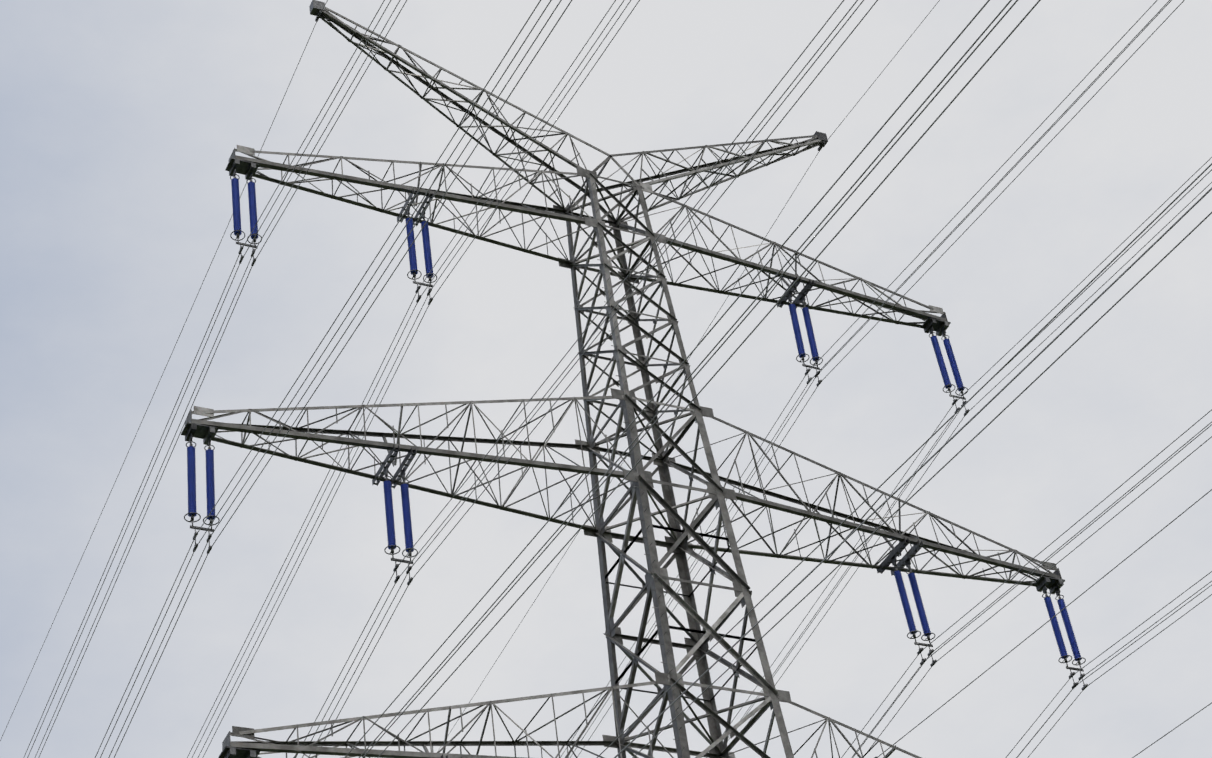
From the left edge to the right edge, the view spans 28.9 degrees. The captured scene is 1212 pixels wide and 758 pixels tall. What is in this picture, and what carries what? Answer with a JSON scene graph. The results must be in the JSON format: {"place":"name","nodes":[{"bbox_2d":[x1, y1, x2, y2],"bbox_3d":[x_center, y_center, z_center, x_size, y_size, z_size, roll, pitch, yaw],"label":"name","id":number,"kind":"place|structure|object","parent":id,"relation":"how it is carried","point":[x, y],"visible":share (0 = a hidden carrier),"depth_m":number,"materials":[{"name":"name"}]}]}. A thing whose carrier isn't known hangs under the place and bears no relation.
{"place":"outdoors","nodes":[
{"label":"outdoors","id":0,"kind":"place"},
{"bbox_2d":[0,0,1211,757],"label":"sky","id":1,"kind":"structure","parent":0,"point":[122,122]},
{"label":"ground","id":2,"kind":"structure","parent":0,"visible":0},
{"bbox_2d":[181,0,1064,757],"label":"pylon","id":3,"kind":"object","parent":2,"relation":"on","point":[677,544],"visible":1,"depth_m":75.46,"materials":[{"name":"metal"}]},
{"bbox_2d":[0,0,1211,757],"bbox_3d":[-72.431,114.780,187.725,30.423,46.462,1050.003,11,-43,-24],"label":"conductors","id":4,"kind":"object","parent":3,"relation":"hanging from","point":[920,466],"visible":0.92,"depth_m":64.40,"materials":[{"name":"grey"}]},
{"bbox_2d":[184,171,1087,689],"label":"pylon insulators","id":5,"kind":"object","parent":3,"relation":"attached to","point":[392,545],"visible":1,"depth_m":76.08,"materials":[{"name":"ceramic"}]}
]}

